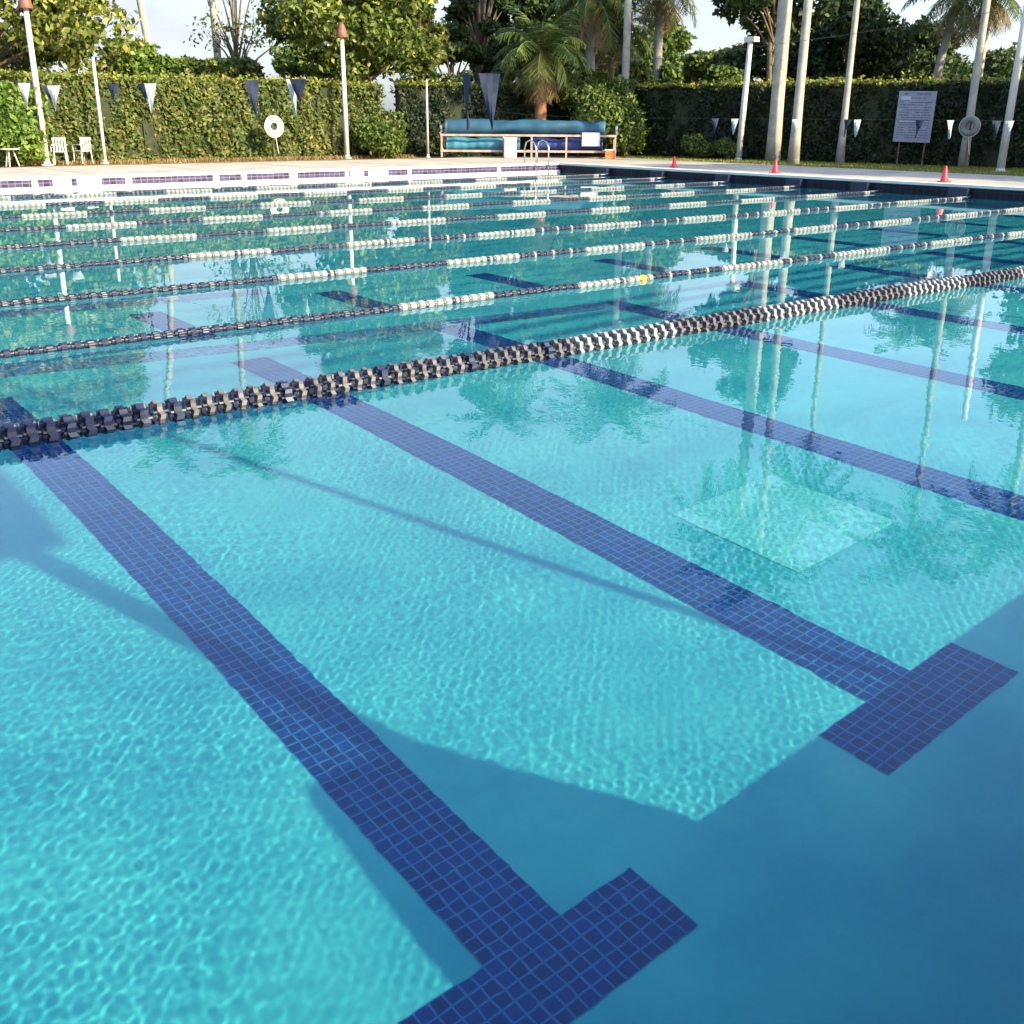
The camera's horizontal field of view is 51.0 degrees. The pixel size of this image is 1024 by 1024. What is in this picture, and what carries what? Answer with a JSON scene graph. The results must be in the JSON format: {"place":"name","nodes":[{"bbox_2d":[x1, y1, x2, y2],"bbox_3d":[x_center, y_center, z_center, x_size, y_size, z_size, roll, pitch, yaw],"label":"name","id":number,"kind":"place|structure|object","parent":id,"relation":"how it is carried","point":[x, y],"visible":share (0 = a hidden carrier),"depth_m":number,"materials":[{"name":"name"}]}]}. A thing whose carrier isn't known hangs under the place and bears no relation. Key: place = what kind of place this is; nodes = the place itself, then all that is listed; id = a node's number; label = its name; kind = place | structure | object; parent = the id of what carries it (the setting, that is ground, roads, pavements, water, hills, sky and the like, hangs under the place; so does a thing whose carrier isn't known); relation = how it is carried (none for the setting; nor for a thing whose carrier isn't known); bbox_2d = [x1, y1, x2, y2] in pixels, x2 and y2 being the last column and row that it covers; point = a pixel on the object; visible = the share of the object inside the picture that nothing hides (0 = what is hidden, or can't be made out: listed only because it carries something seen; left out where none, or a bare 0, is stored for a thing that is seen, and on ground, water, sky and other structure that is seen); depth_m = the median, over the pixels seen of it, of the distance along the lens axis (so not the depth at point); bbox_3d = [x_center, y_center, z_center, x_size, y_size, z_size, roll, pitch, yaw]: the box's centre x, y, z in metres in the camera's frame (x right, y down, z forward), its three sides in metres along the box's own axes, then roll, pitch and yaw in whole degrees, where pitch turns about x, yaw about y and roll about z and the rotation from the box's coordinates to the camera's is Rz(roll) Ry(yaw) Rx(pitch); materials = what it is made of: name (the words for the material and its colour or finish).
{"place":"outdoors","nodes":[
{"label":"outdoors","id":0,"kind":"place"},
{"bbox_2d":[0,172,1023,1023],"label":"water","id":1,"kind":"structure","parent":0,"point":[674,680],"depth_m":3.63,"materials":[{"name":"blue liquid"}]},
{"bbox_2d":[0,173,610,198],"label":"lane rope","id":2,"kind":"object","parent":1,"relation":"on","point":[209,189],"visible":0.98,"depth_m":25.17,"materials":[{"name":"white plastic"}]},
{"bbox_2d":[0,176,667,207],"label":"lane rope","id":3,"kind":"object","parent":1,"relation":"on","point":[239,196],"visible":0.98,"depth_m":23.18,"materials":[{"name":"white plastic"}]},
{"bbox_2d":[0,181,726,218],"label":"lane rope","id":4,"kind":"object","parent":1,"relation":"on","point":[272,203],"visible":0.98,"depth_m":21.08,"materials":[{"name":"white plastic"}]},
{"bbox_2d":[0,185,797,231],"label":"lane rope","id":5,"kind":"object","parent":1,"relation":"on","point":[28,228],"visible":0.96,"depth_m":19.03,"materials":[{"name":"white plastic"}]},
{"bbox_2d":[0,189,881,249],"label":"lane rope","id":6,"kind":"object","parent":1,"relation":"on","point":[101,240],"visible":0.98,"depth_m":16.88,"materials":[{"name":"white plastic"}]},
{"bbox_2d":[0,195,973,272],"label":"lane rope","id":7,"kind":"object","parent":1,"relation":"on","point":[194,255],"visible":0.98,"depth_m":14.66,"materials":[{"name":"white plastic"}]},
{"bbox_2d":[0,266,1023,450],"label":"lane rope","id":8,"kind":"object","parent":1,"relation":"on","point":[31,432],"visible":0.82,"depth_m":7.08,"materials":[{"name":"black plastic"}]},
{"bbox_2d":[0,231,1023,357],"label":"lane rope","id":9,"kind":"object","parent":1,"relation":"on","point":[114,340],"visible":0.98,"depth_m":9.68,"materials":[{"name":"white plastic"}]},
{"bbox_2d":[0,207,1023,306],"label":"lane rope","id":10,"kind":"object","parent":1,"relation":"on","point":[78,296],"visible":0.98,"depth_m":12.22,"materials":[{"name":"white plastic"}]},
{"bbox_2d":[0,165,1023,201],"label":"pool basin","id":11,"kind":"object","parent":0,"point":[856,186],"visible":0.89,"depth_m":26.83,"materials":[{"name":"tile"}]},
{"bbox_2d":[0,162,1023,190],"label":"pool coping","id":12,"kind":"object","parent":11,"relation":"on","point":[529,164],"visible":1,"depth_m":26.90,"materials":[{"name":"beige concrete"}]},
{"bbox_2d":[0,155,1023,186],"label":"pool deck","id":13,"kind":"structure","parent":0,"point":[1000,180],"depth_m":29.71,"materials":[{"name":"beige concrete"}]},
{"bbox_2d":[504,137,516,157],"bbox_3d":[-0.053,-12.596,37.118,0.450,0.670,0.413,1,20,2],"label":"storage box","id":14,"kind":"object","parent":13,"relation":"on","point":[510,147],"visible":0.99,"depth_m":36.98,"materials":[{"name":"white plastic"}]},
{"bbox_2d":[439,124,617,158],"bbox_3d":[0.580,-13.005,37.617,6.201,1.100,0.965,1,20,2],"label":"cover reel rack","id":15,"kind":"object","parent":13,"relation":"on","point":[443,149],"visible":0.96,"depth_m":37.22,"materials":[{"name":"beige metal"}]},
{"bbox_2d":[446,136,519,152],"bbox_3d":[-0.999,-12.916,37.738,2.559,0.557,0.633,1,20,2],"label":"rolled cover","id":16,"kind":"object","parent":15,"relation":"on","point":[470,143],"visible":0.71,"depth_m":37.51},
{"bbox_2d":[445,119,605,134],"bbox_3d":[0.469,-13.420,37.480,5.551,0.569,0.665,1,20,2],"label":"rolled cover","id":17,"kind":"object","parent":15,"relation":"on","point":[530,126],"visible":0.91,"depth_m":37.26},
{"bbox_2d":[532,138,602,150],"bbox_3d":[1.931,-12.832,37.560,2.468,0.503,0.596,1,20,2],"label":"rolled cover","id":18,"kind":"object","parent":15,"relation":"on","point":[574,144],"visible":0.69,"depth_m":37.35,"materials":[{"name":"blue plastic"}]},
{"bbox_2d":[582,133,599,145],"bbox_3d":[2.721,-12.845,37.015,0.620,0.440,0.041,1,20,3],"label":"white board","id":19,"kind":"object","parent":15,"relation":"attached to","point":[590,139],"visible":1,"depth_m":37.00,"materials":[{"name":"plastic"}]},
{"bbox_2d":[524,139,548,172],"bbox_3d":[0.757,-10.556,33.023,0.544,1.722,0.602,-15,25,-36],"label":"pool ladder","id":20,"kind":"object","parent":13,"relation":"attached to","point":[536,155],"visible":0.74,"depth_m":32.77,"materials":[{"name":"silver metal"}]},
{"bbox_2d":[605,149,615,158],"bbox_3d":[3.369,-12.318,36.940,0.370,0.310,0.373,1,20,2],"label":"storage crate","id":21,"kind":"object","parent":13,"relation":"on","point":[609,153],"visible":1,"depth_m":36.82,"materials":[{"name":"orange plastic"}]},
{"bbox_2d":[669,156,677,167],"bbox_3d":[4.663,-10.062,30.850,0.196,0.301,0.196,-15,25,-36],"label":"traffic cone","id":22,"kind":"object","parent":13,"relation":"on","point":[674,163],"visible":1,"depth_m":30.82,"materials":[{"name":"red plastic"}]},
{"bbox_2d":[769,159,780,172],"bbox_3d":[6.855,-8.994,27.925,0.224,0.344,0.224,-15,25,-36],"label":"traffic cone","id":23,"kind":"object","parent":13,"relation":"on","point":[775,168],"visible":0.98,"depth_m":27.89,"materials":[{"name":"red plastic"}]},
{"bbox_2d":[937,166,950,181],"bbox_3d":[9.846,-7.684,24.407,0.230,0.353,0.230,-15,25,-36],"label":"traffic cone","id":24,"kind":"object","parent":13,"relation":"on","point":[944,177],"visible":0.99,"depth_m":24.37,"materials":[{"name":"red plastic"}]},
{"bbox_2d":[0,0,1023,117],"label":"sky","id":25,"kind":"structure","parent":0,"point":[168,20],"materials":[{"name":"white"}]},
{"bbox_2d":[577,154,1023,175],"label":"grass","id":26,"kind":"structure","parent":0,"point":[990,170],"depth_m":32.43,"materials":[{"name":"green plant"}]},
{"label":"ground","id":27,"kind":"structure","parent":0,"visible":0},
{"bbox_2d":[1,14,60,81],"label":"tree","id":28,"kind":"object","parent":27,"relation":"on","point":[39,66],"visible":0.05,"depth_m":52.45,"materials":[{"name":"green plant"}]},
{"bbox_2d":[19,0,106,74],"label":"broadleaf tree","id":29,"kind":"object","parent":27,"relation":"on","point":[55,58],"visible":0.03,"depth_m":37.94,"materials":[{"name":"green plant"}]},
{"bbox_2d":[0,0,144,80],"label":"broadleaf tree","id":30,"kind":"object","parent":27,"relation":"on","point":[62,23],"visible":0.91,"depth_m":35.37,"materials":[{"name":"green plant"}]},
{"bbox_2d":[82,53,118,83],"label":"tree","id":31,"kind":"object","parent":27,"relation":"on","point":[90,69],"visible":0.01,"depth_m":64.97,"materials":[{"name":"green plant"}]},
{"bbox_2d":[100,38,182,76],"bbox_3d":[-13.808,-15.851,40.898,3.425,4.207,3.194,-1,20,-4],"label":"round tree","id":32,"kind":"object","parent":27,"relation":"on","point":[138,61],"visible":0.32,"depth_m":39.75,"materials":[{"name":"green plant"}]},
{"bbox_2d":[136,0,150,44],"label":"smooth palm","id":33,"kind":"object","parent":27,"relation":"on","point":[144,22],"visible":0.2,"depth_m":42.59,"materials":[{"name":"beige plant"}]},
{"bbox_2d":[143,54,199,83],"bbox_3d":[-12.166,-15.379,40.541,2.724,3.603,2.642,5,21,13],"label":"round tree","id":34,"kind":"object","parent":27,"relation":"on","point":[158,60],"visible":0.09,"depth_m":39.76,"materials":[{"name":"green plant"}]},
{"bbox_2d":[209,0,220,58],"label":"smooth palm","id":35,"kind":"object","parent":27,"relation":"on","point":[213,11],"visible":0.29,"depth_m":42.40,"materials":[{"name":"beige plant"}]},
{"bbox_2d":[171,54,264,85],"bbox_3d":[-10.632,-15.147,39.949,3.757,3.579,3.208,-15,25,-36],"label":"round tree","id":36,"kind":"object","parent":27,"relation":"on","point":[241,65],"visible":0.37,"depth_m":39.12,"materials":[{"name":"green plant"}]},
{"bbox_2d":[183,0,287,58],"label":"sparse tree","id":37,"kind":"object","parent":27,"relation":"on","point":[234,30],"visible":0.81,"depth_m":42.42,"materials":[{"name":"green plant"}]},
{"bbox_2d":[0,155,502,167],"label":"litter bed","id":38,"kind":"object","parent":27,"relation":"on","point":[417,157],"depth_m":34.02,"materials":[{"name":"plant"}]},
{"bbox_2d":[0,148,19,166],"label":"side table","id":39,"kind":"object","parent":38,"relation":"on","point":[7,151],"visible":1,"depth_m":28.91,"materials":[{"name":"white plastic"}]},
{"bbox_2d":[0,78,53,166],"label":"leafy bush","id":40,"kind":"object","parent":38,"relation":"on","point":[19,123],"visible":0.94,"depth_m":29.24,"materials":[{"name":"green plant"}]},
{"bbox_2d":[18,0,53,165],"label":"lamp post","id":41,"kind":"object","parent":38,"relation":"on","point":[26,6],"visible":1,"depth_m":29.39,"materials":[{"name":"white metal"}]},
{"bbox_2d":[50,138,68,163],"bbox_3d":[-12.842,-10.241,30.449,0.426,0.714,0.394,-11,23,-27],"label":"patio chair","id":42,"kind":"object","parent":38,"relation":"on","point":[56,139],"visible":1,"depth_m":30.27,"materials":[{"name":"white plastic"}]},
{"bbox_2d":[71,137,93,163],"bbox_3d":[-12.454,-10.481,31.105,0.394,0.714,0.426,12,23,29],"label":"patio chair","id":43,"kind":"object","parent":38,"relation":"on","point":[88,147],"visible":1,"depth_m":30.99,"materials":[{"name":"white plastic"}]},
{"bbox_2d":[91,57,108,163],"bbox_3d":[-11.942,-11.600,31.059,0.202,2.910,0.202,-15,25,-36],"label":"thin post","id":44,"kind":"object","parent":38,"relation":"on","point":[99,114],"visible":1,"depth_m":31.05,"materials":[{"name":"white metal"}]},
{"bbox_2d":[0,64,386,163],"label":"clipped hedge","id":45,"kind":"object","parent":38,"relation":"on","point":[197,117],"visible":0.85,"depth_m":33.54,"materials":[{"name":"green plant"}]},
{"bbox_2d":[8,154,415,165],"bbox_3d":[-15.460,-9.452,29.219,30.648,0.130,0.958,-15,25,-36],"label":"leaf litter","id":46,"kind":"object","parent":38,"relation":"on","point":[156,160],"visible":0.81,"depth_m":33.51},
{"bbox_2d":[264,115,283,158],"bbox_3d":[-7.636,-12.033,34.490,0.680,1.340,0.200,-15,25,-36],"label":"life ring","id":47,"kind":"object","parent":38,"relation":"on","point":[269,121],"visible":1,"depth_m":34.34,"materials":[{"name":"plastic"}]},
{"bbox_2d":[336,22,351,158],"bbox_3d":[-5.589,-14.000,35.773,0.400,4.230,0.400,-15,25,-36],"label":"lamp post","id":48,"kind":"object","parent":38,"relation":"on","point":[341,33],"visible":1,"depth_m":35.66,"materials":[{"name":"white metal"}]},
{"bbox_2d":[349,109,409,158],"bbox_3d":[-4.413,-12.963,36.847,2.323,1.675,1.341,-15,25,-36],"label":"bush","id":49,"kind":"object","parent":38,"relation":"on","point":[381,137],"visible":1,"depth_m":36.59,"materials":[{"name":"green plant"}]},
{"bbox_2d":[401,5,450,89],"bbox_3d":[-3.548,-17.116,39.978,2.483,7.296,2.465,6,21,14],"label":"spreading tree","id":50,"kind":"object","parent":38,"relation":"on","point":[439,29],"visible":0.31,"depth_m":39.88,"materials":[{"name":"green plant"}]},
{"bbox_2d":[425,79,429,157],"bbox_3d":[-2.886,-13.385,36.548,0.168,2.510,0.168,-15,25,-36],"label":"thin post","id":51,"kind":"object","parent":38,"relation":"on","point":[427,128],"visible":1,"depth_m":36.57,"materials":[{"name":"white metal"}]},
{"bbox_2d":[491,5,592,155],"bbox_3d":[1.067,-15.396,38.483,4.010,5.114,3.665,-15,25,-36],"label":"fan palm","id":52,"kind":"object","parent":38,"relation":"on","point":[543,47],"visible":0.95,"depth_m":37.84,"materials":[{"name":"green plant"}]},
{"bbox_2d":[269,42,367,88],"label":"tree","id":53,"kind":"object","parent":27,"relation":"on","point":[288,60],"visible":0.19,"depth_m":55.32,"materials":[{"name":"green plant"}]},
{"bbox_2d":[254,0,447,87],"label":"spreading tree","id":54,"kind":"object","parent":27,"relation":"on","point":[369,43],"visible":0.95,"depth_m":36.70,"materials":[{"name":"green plant"}]},
{"bbox_2d":[388,17,475,93],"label":"tree","id":55,"kind":"object","parent":27,"relation":"on","point":[454,55],"visible":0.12,"depth_m":59.65,"materials":[{"name":"green plant"}]},
{"bbox_2d":[441,0,521,90],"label":"evergreen tree","id":56,"kind":"object","parent":27,"relation":"on","point":[477,52],"visible":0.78,"depth_m":42.41,"materials":[{"name":"green plant"}]},
{"bbox_2d":[490,60,521,90],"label":"bush","id":57,"kind":"object","parent":27,"relation":"on","point":[495,70],"visible":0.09,"depth_m":40.67,"materials":[{"name":"green plant"}]},
{"bbox_2d":[393,75,634,156],"bbox_3d":[0.154,-14.725,40.018,9.008,2.972,1.744,-4,21,-13],"label":"clipped hedge","id":58,"kind":"object","parent":27,"relation":"on","point":[410,103],"visible":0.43,"depth_m":39.01,"materials":[{"name":"green plant"}]},
{"bbox_2d":[468,0,577,84],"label":"evergreen tree","id":59,"kind":"object","parent":27,"relation":"on","point":[529,9],"visible":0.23,"depth_m":44.62,"materials":[{"name":"green plant"}]},
{"bbox_2d":[533,55,585,109],"bbox_3d":[2.132,-15.146,40.091,2.768,3.605,2.941,8,22,20],"label":"bush","id":60,"kind":"object","parent":27,"relation":"on","point":[567,98],"visible":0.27,"depth_m":39.06,"materials":[{"name":"green plant"}]},
{"bbox_2d":[510,0,634,83],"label":"evergreen tree","id":61,"kind":"object","parent":27,"relation":"on","point":[576,70],"visible":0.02,"depth_m":49.82,"materials":[{"name":"green plant"}]},
{"bbox_2d":[576,67,611,88],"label":"bush","id":62,"kind":"object","parent":27,"relation":"on","point":[596,75],"visible":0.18,"depth_m":40.23,"materials":[{"name":"green plant"}]},
{"bbox_2d":[542,0,658,70],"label":"date palm","id":63,"kind":"object","parent":27,"relation":"on","point":[589,21],"visible":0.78,"depth_m":39.75,"materials":[{"name":"green plant"}]},
{"bbox_2d":[568,0,654,77],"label":"date palm","id":64,"kind":"object","parent":27,"relation":"on","point":[614,59],"visible":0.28,"depth_m":42.58,"materials":[{"name":"green plant"}]},
{"bbox_2d":[597,16,697,83],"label":"evergreen tree","id":65,"kind":"object","parent":27,"relation":"on","point":[678,42],"visible":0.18,"depth_m":50.80,"materials":[{"name":"green plant"}]},
{"bbox_2d":[670,51,707,84],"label":"tree","id":66,"kind":"object","parent":27,"relation":"on","point":[700,81],"visible":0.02,"depth_m":65.42,"materials":[{"name":"green plant"}]},
{"bbox_2d":[683,44,745,81],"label":"round tree","id":67,"kind":"object","parent":27,"relation":"on","point":[697,62],"visible":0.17,"depth_m":48.76,"materials":[{"name":"green plant"}]},
{"bbox_2d":[701,26,810,83],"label":"round tree","id":68,"kind":"object","parent":27,"relation":"on","point":[756,70],"visible":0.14,"depth_m":46.62,"materials":[{"name":"green plant"}]},
{"bbox_2d":[757,0,931,89],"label":"evergreen tree","id":69,"kind":"object","parent":27,"relation":"on","point":[878,52],"visible":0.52,"depth_m":42.98,"materials":[{"name":"green plant"}]},
{"bbox_2d":[895,14,965,86],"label":"evergreen tree","id":70,"kind":"object","parent":27,"relation":"on","point":[926,53],"visible":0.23,"depth_m":44.85,"materials":[{"name":"green plant"}]},
{"bbox_2d":[901,0,1007,78],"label":"slim palm","id":71,"kind":"object","parent":27,"relation":"on","point":[959,8],"visible":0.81,"depth_m":39.18,"materials":[{"name":"green plant"}]},
{"bbox_2d":[951,51,970,74],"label":"tree","id":72,"kind":"object","parent":27,"relation":"on","point":[959,55],"depth_m":70.08,"materials":[{"name":"green plant"}]},
{"bbox_2d":[942,46,1023,86],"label":"round tree","id":73,"kind":"object","parent":27,"relation":"on","point":[1006,64],"visible":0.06,"depth_m":50.15,"materials":[{"name":"green plant"}]},
{"bbox_2d":[966,49,1003,70],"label":"tree","id":74,"kind":"object","parent":27,"relation":"on","point":[969,66],"depth_m":73.26,"materials":[{"name":"green plant"}]},
{"bbox_2d":[965,0,1022,76],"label":"date palm","id":75,"kind":"object","parent":27,"relation":"on","point":[1003,14],"visible":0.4,"depth_m":40.18,"materials":[{"name":"green plant"}]},
{"bbox_2d":[989,41,1023,85],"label":"round tree","id":76,"kind":"object","parent":27,"relation":"on","point":[1012,49],"visible":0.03,"depth_m":52.20,"materials":[{"name":"green plant"}]},
{"label":"grass strip","id":77,"kind":"structure","parent":27,"relation":"on","visible":0},
{"bbox_2d":[568,73,651,155],"bbox_3d":[3.575,-14.159,38.386,3.533,2.884,2.382,-15,25,-36],"label":"rounded shrub","id":78,"kind":"object","parent":77,"relation":"on","point":[605,99],"visible":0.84,"depth_m":37.89,"materials":[{"name":"green plant"}]},
{"bbox_2d":[617,0,631,156],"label":"royal palm","id":79,"kind":"object","parent":77,"relation":"on","point":[626,39],"visible":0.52,"depth_m":38.27,"materials":[{"name":"grey plant"}]},
{"bbox_2d":[608,59,656,99],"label":"bush","id":80,"kind":"object","parent":77,"relation":"on","point":[638,71],"visible":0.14,"depth_m":40.28,"materials":[{"name":"green plant"}]},
{"bbox_2d":[613,0,698,79],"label":"date palm","id":81,"kind":"object","parent":77,"relation":"on","point":[665,9],"visible":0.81,"depth_m":40.52,"materials":[{"name":"green plant"}]},
{"bbox_2d":[646,63,684,84],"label":"bush","id":82,"kind":"object","parent":77,"relation":"on","point":[672,71],"visible":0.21,"depth_m":41.01,"materials":[{"name":"green plant"}]},
{"bbox_2d":[680,132,716,158],"bbox_3d":[6.529,-12.765,37.395,1.342,0.893,1.108,-4,21,-11],"label":"bush","id":83,"kind":"object","parent":77,"relation":"on","point":[697,147],"visible":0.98,"depth_m":37.22,"materials":[{"name":"green plant"}]},
{"bbox_2d":[704,63,744,89],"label":"bush","id":84,"kind":"object","parent":77,"relation":"on","point":[720,73],"visible":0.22,"depth_m":41.71,"materials":[{"name":"green plant"}]},
{"bbox_2d":[710,137,742,158],"bbox_3d":[7.441,-12.523,36.892,1.179,0.795,0.968,-3,21,-9],"label":"bush","id":85,"kind":"object","parent":77,"relation":"on","point":[726,147],"visible":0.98,"depth_m":36.64,"materials":[{"name":"green plant"}]},
{"bbox_2d":[735,36,759,159],"bbox_3d":[7.807,-13.841,36.077,0.500,3.903,0.490,-15,25,-36],"label":"light pole","id":86,"kind":"object","parent":77,"relation":"on","point":[742,118],"visible":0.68,"depth_m":35.99,"materials":[{"name":"white metal"}]},
{"bbox_2d":[710,0,840,88],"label":"broadleaf tree","id":87,"kind":"object","parent":77,"relation":"on","point":[751,12],"visible":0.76,"depth_m":36.08,"materials":[{"name":"green plant"}]},
{"bbox_2d":[765,0,792,160],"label":"royal palm","id":88,"kind":"object","parent":77,"relation":"on","point":[775,125],"visible":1,"depth_m":34.77,"materials":[{"name":"grey plant"}]},
{"bbox_2d":[787,0,812,163],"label":"smooth palm","id":89,"kind":"object","parent":77,"relation":"on","point":[794,150],"visible":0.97,"depth_m":32.63,"materials":[{"name":"grey plant"}]},
{"bbox_2d":[630,69,1023,168],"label":"clipped hedge","id":90,"kind":"object","parent":77,"relation":"on","point":[674,113],"visible":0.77,"depth_m":34.54,"materials":[{"name":"green plant"}]},
{"bbox_2d":[835,0,859,163],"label":"smooth palm","id":91,"kind":"object","parent":77,"relation":"on","point":[840,152],"visible":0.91,"depth_m":33.42,"materials":[{"name":"grey plant"}]},
{"bbox_2d":[893,91,936,165],"bbox_3d":[12.268,-11.702,32.813,1.185,2.190,0.097,18,26,39],"label":"notice board","id":92,"kind":"object","parent":77,"relation":"on","point":[913,107],"visible":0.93,"depth_m":32.67,"materials":[{"name":"grey metal"}]},
{"bbox_2d":[959,116,980,166],"bbox_3d":[13.326,-10.818,31.387,0.597,1.449,0.190,13,24,31],"label":"life ring","id":93,"kind":"object","parent":77,"relation":"on","point":[974,131],"visible":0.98,"depth_m":31.22,"materials":[{"name":"white plastic"}]},
{"bbox_2d":[957,0,990,167],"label":"smooth palm","id":94,"kind":"object","parent":77,"relation":"on","point":[973,92],"visible":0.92,"depth_m":31.01,"materials":[{"name":"grey plant"}]},
{"bbox_2d":[996,7,1023,170],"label":"light pole","id":95,"kind":"object","parent":77,"relation":"on","point":[1009,115],"visible":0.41,"depth_m":29.03,"materials":[{"name":"white metal"}]},
{"bbox_3d":[9.900,-2.862,7.255,0.126,3.160,0.126,-15,25,-36],"label":"pennant post","id":96,"kind":"object","parent":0,"visible":0},
{"bbox_2d":[1,6,1023,129],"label":"pennant string","id":97,"kind":"object","parent":96,"relation":"hanging from","point":[489,84],"visible":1,"depth_m":19.10,"materials":[{"name":"white fabric"}]},
{"bbox_3d":[16.666,-4.080,12.629,0.126,1.810,0.126,-15,25,-36],"label":"pennant post","id":98,"kind":"object","parent":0,"visible":0},
{"bbox_2d":[427,88,1023,139],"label":"pennant string","id":99,"kind":"object","parent":98,"relation":"hanging from","point":[996,125],"visible":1,"depth_m":23.61,"materials":[{"name":"fabric"}]}
]}

